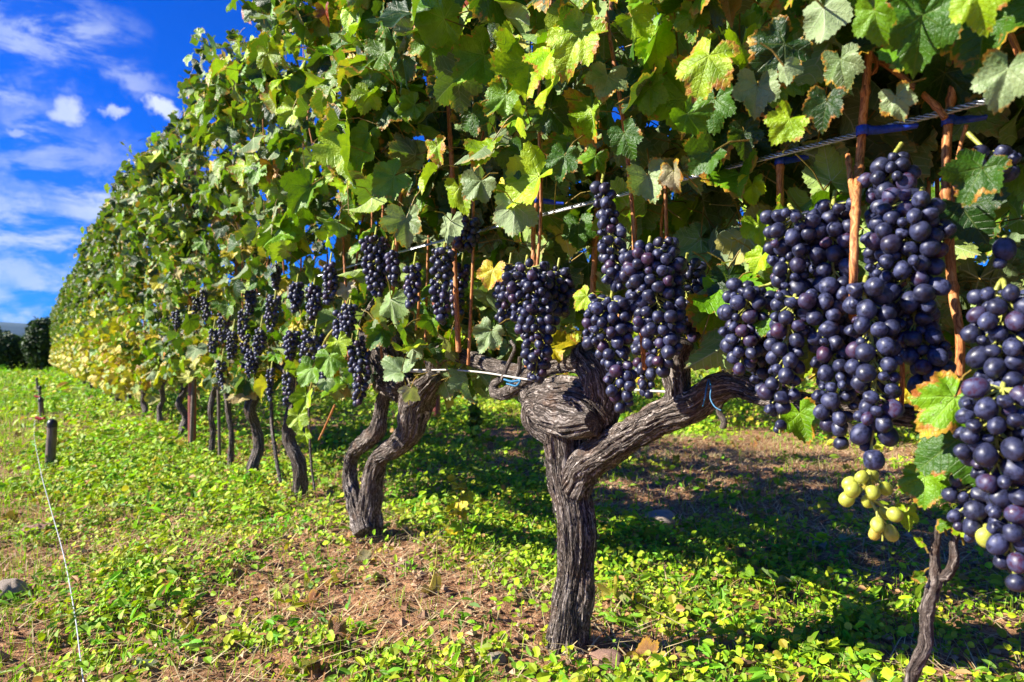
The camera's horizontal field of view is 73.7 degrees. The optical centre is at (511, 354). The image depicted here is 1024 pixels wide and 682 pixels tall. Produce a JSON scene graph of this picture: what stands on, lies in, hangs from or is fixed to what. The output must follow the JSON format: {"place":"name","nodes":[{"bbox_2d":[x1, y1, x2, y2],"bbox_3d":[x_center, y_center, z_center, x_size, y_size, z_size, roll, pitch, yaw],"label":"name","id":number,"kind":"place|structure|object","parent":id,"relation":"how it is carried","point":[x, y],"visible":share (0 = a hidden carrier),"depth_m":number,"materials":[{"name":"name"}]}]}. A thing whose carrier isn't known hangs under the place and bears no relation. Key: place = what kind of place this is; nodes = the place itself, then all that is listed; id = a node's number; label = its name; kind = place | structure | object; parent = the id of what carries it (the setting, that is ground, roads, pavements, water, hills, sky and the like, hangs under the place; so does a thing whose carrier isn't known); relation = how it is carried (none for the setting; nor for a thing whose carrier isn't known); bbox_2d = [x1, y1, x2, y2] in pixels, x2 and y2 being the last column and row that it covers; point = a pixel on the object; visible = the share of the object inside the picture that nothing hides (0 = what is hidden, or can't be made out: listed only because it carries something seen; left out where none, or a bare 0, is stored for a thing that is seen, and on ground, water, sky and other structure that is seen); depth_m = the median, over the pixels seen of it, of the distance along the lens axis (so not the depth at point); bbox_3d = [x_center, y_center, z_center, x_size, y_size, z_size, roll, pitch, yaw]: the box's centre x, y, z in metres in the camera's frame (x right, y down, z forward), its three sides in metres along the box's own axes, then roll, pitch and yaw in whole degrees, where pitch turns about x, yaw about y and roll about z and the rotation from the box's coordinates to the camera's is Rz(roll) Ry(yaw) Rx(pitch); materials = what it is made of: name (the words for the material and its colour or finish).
{"place":"outdoors","nodes":[
{"label":"outdoors","id":0,"kind":"place"},
{"bbox_2d":[0,322,444,337],"bbox_3d":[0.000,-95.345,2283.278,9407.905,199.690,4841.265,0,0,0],"label":"hills","id":1,"kind":"structure","parent":0,"point":[18,329],"depth_m":3323.42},
{"bbox_2d":[271,261,282,290],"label":"grape bunch","id":2,"kind":"object","parent":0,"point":[276,278],"visible":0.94,"depth_m":1.99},
{"bbox_2d":[0,0,1009,329],"label":"sky","id":3,"kind":"structure","parent":0,"point":[79,79],"materials":[{"name":"blue"}]},
{"bbox_2d":[0,368,1023,681],"bbox_3d":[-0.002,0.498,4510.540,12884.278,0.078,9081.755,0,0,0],"label":"ground","id":4,"kind":"structure","parent":0,"point":[284,654],"depth_m":1.47,"materials":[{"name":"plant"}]},
{"bbox_2d":[0,330,25,369],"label":"bush","id":5,"kind":"object","parent":4,"relation":"on","point":[11,354],"visible":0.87,"depth_m":20.80,"materials":[{"name":"green plant"}]},
{"bbox_2d":[0,578,31,604],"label":"stone","id":6,"kind":"object","parent":4,"relation":"on","point":[13,585],"visible":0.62,"depth_m":1.39,"materials":[{"name":"stone"}]},
{"bbox_2d":[18,316,53,371],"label":"bush","id":7,"kind":"object","parent":4,"relation":"on","point":[35,345],"visible":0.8,"depth_m":19.68,"materials":[{"name":"green plant"}]},
{"bbox_2d":[45,419,57,465],"bbox_3d":[-2.129,0.427,3.153,0.054,0.260,0.043,0,0,0],"label":"stake","id":8,"kind":"object","parent":4,"relation":"on","point":[51,440],"visible":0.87,"depth_m":3.14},
{"bbox_2d":[34,388,83,681],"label":"string","id":9,"kind":"object","parent":4,"relation":"on","point":[67,570],"visible":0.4,"depth_m":1.44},
{"bbox_2d":[56,270,73,371],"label":"grape vine","id":10,"kind":"object","parent":4,"relation":"on","point":[63,295],"visible":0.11,"depth_m":11.48,"materials":[{"name":"green plant"}]},
{"bbox_2d":[62,274,75,374],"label":"grape vine","id":11,"kind":"object","parent":4,"relation":"on","point":[72,328],"visible":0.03,"depth_m":10.12,"materials":[{"name":"green plant"}]},
{"bbox_2d":[61,266,86,383],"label":"grape vine","id":12,"kind":"object","parent":4,"relation":"on","point":[66,324],"visible":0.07,"depth_m":10.76,"materials":[{"name":"green plant"}]},
{"bbox_2d":[66,268,92,388],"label":"grape vine","id":13,"kind":"object","parent":4,"relation":"on","point":[71,319],"visible":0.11,"depth_m":9.38,"materials":[{"name":"green plant"}]},
{"bbox_2d":[71,261,118,387],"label":"grape vine","id":14,"kind":"object","parent":4,"relation":"on","point":[75,309],"visible":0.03,"depth_m":8.68,"materials":[{"name":"green plant"}]},
{"bbox_2d":[70,203,137,394],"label":"grape vine","id":15,"kind":"object","parent":4,"relation":"on","point":[76,341],"visible":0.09,"depth_m":8.03,"materials":[{"name":"green plant"}]},
{"bbox_2d":[70,216,141,398],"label":"grape vine","id":16,"kind":"object","parent":4,"relation":"on","point":[82,250],"visible":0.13,"depth_m":7.19,"materials":[{"name":"green plant"}]},
{"bbox_2d":[79,205,155,402],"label":"grape vine","id":17,"kind":"object","parent":4,"relation":"on","point":[92,249],"visible":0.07,"depth_m":6.56,"materials":[{"name":"green plant"}]},
{"bbox_2d":[83,202,170,408],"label":"grape vine","id":18,"kind":"object","parent":4,"relation":"on","point":[103,305],"visible":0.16,"depth_m":5.85,"materials":[{"name":"green plant"}]},
{"bbox_2d":[87,140,186,416],"bbox_3d":[-2.874,-0.599,5.335,0.730,2.283,1.212,0,0,-34],"label":"grape vine","id":19,"kind":"object","parent":4,"relation":"on","point":[107,212],"visible":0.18,"depth_m":5.21,"materials":[{"name":"green plant"}]},
{"bbox_2d":[131,656,160,669],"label":"fallen leaf","id":20,"kind":"object","parent":4,"relation":"on","point":[139,659],"visible":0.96,"depth_m":1.06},
{"bbox_2d":[96,125,201,424],"bbox_3d":[-2.380,-0.480,4.631,0.715,2.036,1.190,0,0,-36],"label":"grape vine","id":21,"kind":"object","parent":4,"relation":"on","point":[125,326],"visible":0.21,"depth_m":4.46,"materials":[{"name":"green plant"}]},
{"bbox_2d":[109,139,245,437],"bbox_3d":[-1.861,-0.406,3.922,0.748,1.896,1.179,0,0,-41],"label":"grape vine","id":22,"kind":"object","parent":4,"relation":"on","point":[146,296],"visible":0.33,"depth_m":3.85,"materials":[{"name":"green plant"}]},
{"bbox_2d":[188,95,195,445],"bbox_3d":[-1.671,-0.433,3.566,0.047,1.980,0.047,0,0,0],"label":"metal post","id":23,"kind":"object","parent":4,"relation":"on","point":[189,405],"visible":0.12,"depth_m":3.55,"materials":[{"name":"metal"}]},
{"bbox_2d":[189,376,195,447],"bbox_3d":[-1.633,0.205,3.495,0.046,0.656,0.018,0,0,10],"label":"support stick","id":24,"kind":"object","parent":4,"relation":"on","point":[192,410],"visible":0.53,"depth_m":3.49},
{"bbox_2d":[127,72,282,454],"bbox_3d":[-1.441,-0.491,3.348,0.756,2.054,0.874,0,0,-32],"label":"grape vine","id":25,"kind":"object","parent":4,"relation":"on","point":[139,205],"visible":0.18,"depth_m":3.10,"materials":[{"name":"green plant"}]},
{"bbox_2d":[217,386,221,461],"bbox_3d":[-1.322,0.265,3.078,0.025,0.535,0.014,0,0,-35],"label":"support stick","id":26,"kind":"object","parent":4,"relation":"on","point":[219,421],"visible":0.57,"depth_m":3.07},
{"bbox_2d":[137,27,310,465],"bbox_3d":[-1.262,-0.441,3.024,0.661,1.953,0.762,0,0,-40],"label":"grape vine","id":27,"kind":"object","parent":4,"relation":"on","point":[169,214],"visible":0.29,"depth_m":2.85,"materials":[{"name":"green plant"}]},
{"bbox_2d":[143,28,342,474],"bbox_3d":[-1.024,-0.400,2.692,0.676,1.879,0.785,0,0,-40],"label":"grape vine","id":28,"kind":"object","parent":4,"relation":"on","point":[208,265],"visible":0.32,"depth_m":2.62,"materials":[{"name":"green plant"}]},
{"bbox_2d":[199,283,210,320],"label":"grape bunch","id":29,"kind":"object","parent":28,"relation":"hanging from","point":[205,304],"visible":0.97,"depth_m":2.81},
{"bbox_2d":[207,317,219,353],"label":"grape bunch","id":30,"kind":"object","parent":28,"relation":"attached to","point":[214,340],"visible":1,"depth_m":2.68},
{"bbox_2d":[214,349,226,390],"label":"grape bunch","id":31,"kind":"object","parent":28,"relation":"hanging from","point":[219,374],"visible":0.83,"depth_m":2.58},
{"bbox_2d":[217,313,230,343],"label":"grape bunch","id":32,"kind":"object","parent":28,"relation":"hanging from","point":[223,332],"visible":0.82,"depth_m":2.53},
{"bbox_2d":[226,319,238,359],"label":"grape bunch","id":33,"kind":"object","parent":28,"relation":"hanging from","point":[232,338],"visible":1,"depth_m":2.42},
{"bbox_2d":[184,0,398,498],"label":"grape vine","id":34,"kind":"object","parent":4,"relation":"on","point":[295,185],"visible":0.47,"depth_m":2.04,"materials":[{"name":"green plant"}]},
{"bbox_2d":[237,302,250,368],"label":"grape bunch","id":35,"kind":"object","parent":34,"relation":"hanging from","point":[244,337],"visible":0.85,"depth_m":2.29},
{"bbox_2d":[244,289,257,315],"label":"grape bunch","id":36,"kind":"object","parent":34,"relation":"attached to","point":[250,298],"visible":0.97,"depth_m":2.22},
{"bbox_2d":[244,348,259,378],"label":"grape bunch","id":37,"kind":"object","parent":34,"relation":"attached to","point":[252,364],"visible":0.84,"depth_m":2.20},
{"bbox_2d":[252,316,267,360],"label":"grape bunch","id":38,"kind":"object","parent":34,"relation":"hanging from","point":[260,337],"visible":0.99,"depth_m":2.13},
{"bbox_2d":[265,361,274,401],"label":"grape bunch","id":39,"kind":"object","parent":34,"relation":"hanging from","point":[270,384],"visible":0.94,"depth_m":2.04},
{"bbox_2d":[263,290,281,331],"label":"grape bunch","id":40,"kind":"object","parent":34,"relation":"hanging from","point":[271,315],"visible":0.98,"depth_m":2.02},
{"bbox_2d":[282,368,293,406],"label":"grape bunch","id":41,"kind":"object","parent":34,"relation":"hanging from","point":[287,379],"visible":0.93,"depth_m":1.90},
{"bbox_2d":[282,324,300,361],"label":"grape bunch","id":42,"kind":"object","parent":34,"relation":"hanging from","point":[291,344],"visible":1,"depth_m":1.87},
{"bbox_2d":[287,272,304,313],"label":"grape bunch","id":43,"kind":"object","parent":34,"relation":"hanging from","point":[297,293],"visible":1,"depth_m":1.83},
{"bbox_2d":[298,319,325,362],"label":"grape bunch","id":44,"kind":"object","parent":34,"relation":"hanging from","point":[312,339],"visible":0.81,"depth_m":1.73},
{"bbox_2d":[322,252,338,304],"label":"grape bunch","id":45,"kind":"object","parent":34,"relation":"hanging from","point":[330,277],"visible":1,"depth_m":1.63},
{"bbox_2d":[332,300,346,339],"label":"grape bunch","id":46,"kind":"object","parent":34,"relation":"hanging from","point":[336,323],"visible":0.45,"depth_m":1.57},
{"bbox_2d":[339,295,358,337],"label":"grape bunch","id":47,"kind":"object","parent":34,"relation":"hanging from","point":[348,325],"visible":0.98,"depth_m":1.53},
{"bbox_2d":[318,616,347,646],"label":"fallen leaf","id":48,"kind":"object","parent":4,"relation":"on","point":[336,626],"visible":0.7,"depth_m":1.14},
{"bbox_2d":[205,0,581,542],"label":"grape vine","id":49,"kind":"object","parent":4,"relation":"on","point":[322,34],"visible":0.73,"depth_m":1.59,"materials":[{"name":"green plant"}]},
{"bbox_2d":[305,274,322,320],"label":"grape bunch","id":50,"kind":"object","parent":49,"relation":"hanging from","point":[314,295],"visible":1,"depth_m":1.72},
{"bbox_2d":[346,330,371,406],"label":"grape bunch","id":51,"kind":"object","parent":49,"relation":"hanging from","point":[360,357],"visible":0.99,"depth_m":1.58,"materials":[{"name":"food"}]},
{"bbox_2d":[358,227,390,297],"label":"grape bunch","id":52,"kind":"object","parent":49,"relation":"hanging from","point":[373,264],"visible":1,"depth_m":1.43,"materials":[{"name":"food"}]},
{"bbox_2d":[384,240,400,286],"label":"grape bunch","id":53,"kind":"object","parent":49,"relation":"hanging from","point":[392,262],"visible":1,"depth_m":1.34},
{"bbox_2d":[402,252,421,309],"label":"grape bunch","id":54,"kind":"object","parent":49,"relation":"hanging from","point":[412,285],"visible":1,"depth_m":1.27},
{"bbox_2d":[429,238,455,325],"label":"grape bunch","id":55,"kind":"object","parent":49,"relation":"hanging from","point":[440,260],"visible":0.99,"depth_m":1.22,"materials":[{"name":"food"}]},
{"bbox_2d":[145,95,1021,323],"bbox_3d":[-7.223,-0.233,11.496,0.007,0.018,28.602,0,0,-35],"label":"wire rope","id":56,"kind":"object","parent":49,"relation":"attached to","point":[957,108],"visible":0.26,"depth_m":0.77,"materials":[{"name":"metal"}]},
{"bbox_2d":[421,572,441,593],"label":"fallen leaf","id":57,"kind":"object","parent":4,"relation":"on","point":[436,582],"visible":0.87,"depth_m":1.35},
{"bbox_2d":[444,474,474,546],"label":"weed","id":58,"kind":"object","parent":4,"relation":"on","point":[460,503],"visible":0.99,"depth_m":1.66,"materials":[{"name":"green plant"}]},
{"bbox_2d":[464,400,485,437],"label":"weed","id":59,"kind":"object","parent":4,"relation":"on","point":[475,418],"visible":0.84,"depth_m":3.86,"materials":[{"name":"green plant"}]},
{"bbox_2d":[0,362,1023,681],"bbox_3d":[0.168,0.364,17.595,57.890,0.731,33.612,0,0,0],"label":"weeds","id":60,"kind":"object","parent":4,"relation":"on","point":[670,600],"visible":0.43,"depth_m":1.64,"materials":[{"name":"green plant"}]},
{"bbox_2d":[0,428,1023,681],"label":"dry straw litter","id":61,"kind":"object","parent":4,"relation":"on","point":[614,634],"visible":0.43,"depth_m":1.47,"materials":[{"name":"beige plant"}]},
{"bbox_2d":[589,649,625,669],"bbox_3d":[0.151,0.473,1.053,0.048,0.030,0.052,0,0,-28],"label":"stone","id":62,"kind":"object","parent":4,"relation":"on","point":[598,654],"visible":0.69,"depth_m":1.05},
{"bbox_2d":[556,246,696,415],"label":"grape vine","id":63,"kind":"object","parent":4,"relation":"on","point":[576,334],"depth_m":5.29,"materials":[{"name":"green plant"}]},
{"bbox_2d":[625,636,658,661],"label":"fallen leaf","id":64,"kind":"object","parent":4,"relation":"on","point":[646,644],"visible":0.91,"depth_m":1.06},
{"bbox_2d":[333,0,985,655],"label":"grape vine","id":65,"kind":"object","parent":4,"relation":"on","point":[563,86],"visible":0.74,"depth_m":1.00,"materials":[{"name":"green plant"}]},
{"bbox_2d":[449,253,470,315],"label":"grape bunch","id":66,"kind":"object","parent":65,"relation":"hanging from","point":[464,273],"visible":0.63,"depth_m":1.39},
{"bbox_2d":[454,205,481,252],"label":"grape bunch","id":67,"kind":"object","parent":65,"relation":"hanging from","point":[468,239],"visible":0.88,"depth_m":1.26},
{"bbox_2d":[492,253,522,323],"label":"grape bunch","id":68,"kind":"object","parent":65,"relation":"hanging from","point":[503,311],"visible":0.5,"depth_m":1.21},
{"bbox_2d":[498,255,560,383],"bbox_3d":[0.027,-0.055,1.031,0.107,0.201,0.075,0,0,34],"label":"grape bunch","id":69,"kind":"object","parent":65,"relation":"hanging from","point":[539,328],"visible":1,"depth_m":1.00,"materials":[{"name":"food"}]},
{"bbox_2d":[542,258,575,317],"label":"grape bunch","id":70,"kind":"object","parent":65,"relation":"hanging from","point":[563,293],"visible":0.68,"depth_m":1.05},
{"bbox_2d":[590,172,628,292],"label":"grape bunch","id":71,"kind":"object","parent":65,"relation":"hanging from","point":[613,230],"visible":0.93,"depth_m":0.86,"materials":[{"name":"food"}]},
{"bbox_2d":[582,291,637,413],"bbox_3d":[0.122,-0.008,0.857,0.068,0.162,0.074,0,0,0],"label":"grape bunch","id":72,"kind":"object","parent":65,"relation":"hanging from","point":[601,321],"visible":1,"depth_m":0.84,"materials":[{"name":"food"}]},
{"bbox_2d":[631,335,658,398],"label":"grape bunch","id":73,"kind":"object","parent":65,"relation":"hanging from","point":[646,379],"visible":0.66,"depth_m":0.96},
{"bbox_2d":[619,236,687,377],"bbox_3d":[0.171,-0.060,0.824,0.087,0.177,0.075,0,0,30],"label":"grape bunch","id":74,"kind":"object","parent":65,"relation":"hanging from","point":[648,266],"visible":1,"depth_m":0.80,"materials":[{"name":"food"}]},
{"bbox_2d":[409,369,913,406],"bbox_3d":[-7.228,0.042,11.493,0.049,0.024,28.602,0,0,-35],"label":"training wire","id":75,"kind":"object","parent":65,"relation":"attached to","point":[520,378],"visible":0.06,"depth_m":1.25,"materials":[{"name":"white metal"}]},
{"bbox_2d":[679,252,706,350],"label":"grape bunch","id":76,"kind":"object","parent":65,"relation":"hanging from","point":[694,274],"visible":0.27,"depth_m":0.92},
{"bbox_2d":[775,155,809,165],"bbox_3d":[0.328,-0.227,0.795,0.043,0.012,0.012,0,0,5],"label":"plant tie","id":77,"kind":"object","parent":65,"relation":"attached to","point":[784,160],"visible":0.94,"depth_m":0.79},
{"bbox_2d":[798,234,840,318],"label":"grape bunch","id":78,"kind":"object","parent":65,"relation":"hanging from","point":[810,268],"visible":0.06,"depth_m":0.72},
{"bbox_2d":[645,510,679,525],"bbox_3d":[0.444,0.493,2.017,0.089,0.059,0.099,0,0,-7],"label":"stone","id":79,"kind":"object","parent":4,"relation":"on","point":[668,515],"visible":0.5,"depth_m":1.99,"materials":[{"name":"stone"}]},
{"bbox_2d":[635,191,807,430],"bbox_3d":[1.392,-0.625,4.569,0.730,2.339,1.212,0,0,-34],"label":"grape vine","id":80,"kind":"object","parent":4,"relation":"on","point":[723,419],"depth_m":4.54,"materials":[{"name":"green plant"}]},
{"bbox_2d":[729,564,778,599],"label":"weed","id":81,"kind":"object","parent":4,"relation":"on","point":[747,572],"visible":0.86,"depth_m":1.36,"materials":[{"name":"green plant"}]},
{"bbox_2d":[625,0,1023,531],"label":"grape vine","id":82,"kind":"object","parent":4,"relation":"on","point":[955,52],"visible":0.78,"depth_m":0.64,"materials":[{"name":"green plant"}]},
{"bbox_2d":[717,278,775,375],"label":"grape bunch","id":83,"kind":"object","parent":82,"relation":"hanging from","point":[755,303],"visible":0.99,"depth_m":0.73,"materials":[{"name":"food"}]},
{"bbox_2d":[746,311,791,391],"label":"grape bunch","id":84,"kind":"object","parent":82,"relation":"hanging from","point":[760,375],"visible":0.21,"depth_m":0.76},
{"bbox_2d":[757,292,816,433],"bbox_3d":[0.268,0.004,0.665,0.047,0.150,0.052,0,0,0],"label":"grape bunch","id":85,"kind":"object","parent":82,"relation":"hanging from","point":[780,396],"visible":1,"depth_m":0.66,"materials":[{"name":"food"}]},
{"bbox_2d":[760,203,823,311],"bbox_3d":[0.278,-0.094,0.673,0.057,0.122,0.059,0,0,0],"label":"grape bunch","id":86,"kind":"object","parent":82,"relation":"hanging from","point":[791,230],"visible":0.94,"depth_m":0.66,"materials":[{"name":"food"}]},
{"bbox_2d":[801,289,858,449],"bbox_3d":[0.300,0.010,0.651,0.041,0.160,0.055,0,0,-35],"label":"grape bunch","id":87,"kind":"object","parent":82,"relation":"hanging from","point":[825,341],"visible":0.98,"depth_m":0.64,"materials":[{"name":"food"}]},
{"bbox_2d":[806,190,858,300],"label":"grape bunch","id":88,"kind":"object","parent":82,"relation":"hanging from","point":[825,254],"visible":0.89,"depth_m":0.65,"materials":[{"name":"food"}]},
{"bbox_2d":[836,313,878,405],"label":"grape bunch","id":89,"kind":"object","parent":82,"relation":"hanging from","point":[845,320],"visible":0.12,"depth_m":0.66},
{"bbox_2d":[838,469,903,541],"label":"grape bunch","id":90,"kind":"object","parent":82,"relation":"hanging from","point":[851,486],"visible":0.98,"depth_m":0.61,"materials":[{"name":"food"}]},
{"bbox_2d":[842,275,904,470],"bbox_3d":[0.309,0.014,0.586,0.043,0.171,0.052,0,0,-17],"label":"grape bunch","id":91,"kind":"object","parent":82,"relation":"hanging from","point":[867,331],"visible":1,"depth_m":0.58,"materials":[{"name":"food"}]},
{"bbox_2d":[856,123,918,136],"bbox_3d":[0.365,-0.219,0.666,0.056,0.010,0.012,0,0,4],"label":"plant tie","id":92,"kind":"object","parent":82,"relation":"attached to","point":[867,129],"visible":1,"depth_m":0.66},
{"bbox_2d":[857,142,921,212],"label":"grape bunch","id":93,"kind":"object","parent":82,"relation":"hanging from","point":[899,171],"visible":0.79,"depth_m":0.62,"materials":[{"name":"food"}]},
{"bbox_2d":[860,187,956,316],"bbox_3d":[0.347,-0.090,0.602,0.069,0.118,0.069,0,0,0],"label":"grape bunch","id":94,"kind":"object","parent":82,"relation":"hanging from","point":[910,229],"visible":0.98,"depth_m":0.58,"materials":[{"name":"food"}]},
{"bbox_2d":[883,303,956,393],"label":"grape bunch","id":95,"kind":"object","parent":82,"relation":"hanging from","point":[921,335],"visible":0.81,"depth_m":0.59,"materials":[{"name":"food"}]},
{"bbox_2d":[902,518,964,681],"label":"vine shoot","id":96,"kind":"object","parent":82,"relation":"attached to","point":[938,576],"visible":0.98,"depth_m":0.60,"materials":[{"name":"brown plant"}]},
{"bbox_2d":[941,114,987,126],"bbox_3d":[0.429,-0.223,0.649,0.038,0.009,0.011,0,0,6],"label":"plant tie","id":97,"kind":"object","parent":82,"relation":"attached to","point":[953,119],"visible":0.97,"depth_m":0.65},
{"bbox_2d":[941,467,1007,542],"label":"grape bunch","id":98,"kind":"object","parent":82,"relation":"hanging from","point":[968,516],"visible":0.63,"depth_m":0.55,"materials":[{"name":"food"}]},
{"bbox_2d":[975,523,991,547],"bbox_3d":[0.368,0.140,0.527,0.032,0.016,0.014,0,0,-44],"label":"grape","id":99,"kind":"object","parent":82,"relation":"hanging from","point":[982,534],"visible":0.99,"depth_m":0.52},
{"bbox_2d":[953,131,1021,187],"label":"grape bunch","id":100,"kind":"object","parent":82,"relation":"hanging from","point":[1011,173],"visible":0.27,"depth_m":0.59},
{"bbox_2d":[953,377,1023,492],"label":"grape bunch","id":101,"kind":"object","parent":82,"relation":"hanging from","point":[1000,414],"visible":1,"depth_m":0.51,"materials":[{"name":"food"}]},
{"bbox_2d":[960,277,1023,396],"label":"grape bunch","id":102,"kind":"object","parent":82,"relation":"hanging from","point":[994,323],"visible":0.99,"depth_m":0.52,"materials":[{"name":"food"}]},
{"bbox_2d":[985,486,1023,591],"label":"grape bunch","id":103,"kind":"object","parent":82,"relation":"hanging from","point":[1009,525],"visible":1,"depth_m":0.50,"materials":[{"name":"food"}]},
{"bbox_2d":[992,235,1016,268],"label":"grape bunch","id":104,"kind":"object","parent":82,"relation":"hanging from","point":[1004,249],"visible":1,"depth_m":0.57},
{"bbox_2d":[840,599,885,634],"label":"weed","id":105,"kind":"object","parent":4,"relation":"on","point":[866,615],"visible":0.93,"depth_m":1.21,"materials":[{"name":"green plant"}]},
{"bbox_2d":[789,179,959,445],"bbox_3d":[1.898,-0.567,3.849,0.730,2.218,1.212,0,0,-34],"label":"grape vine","id":106,"kind":"object","parent":4,"relation":"on","point":[810,373],"depth_m":3.82,"materials":[{"name":"green plant"}]},
{"bbox_2d":[904,182,1023,402],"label":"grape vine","id":107,"kind":"object","parent":4,"relation":"on","point":[1000,230],"visible":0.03,"depth_m":3.09,"materials":[{"name":"green plant"}]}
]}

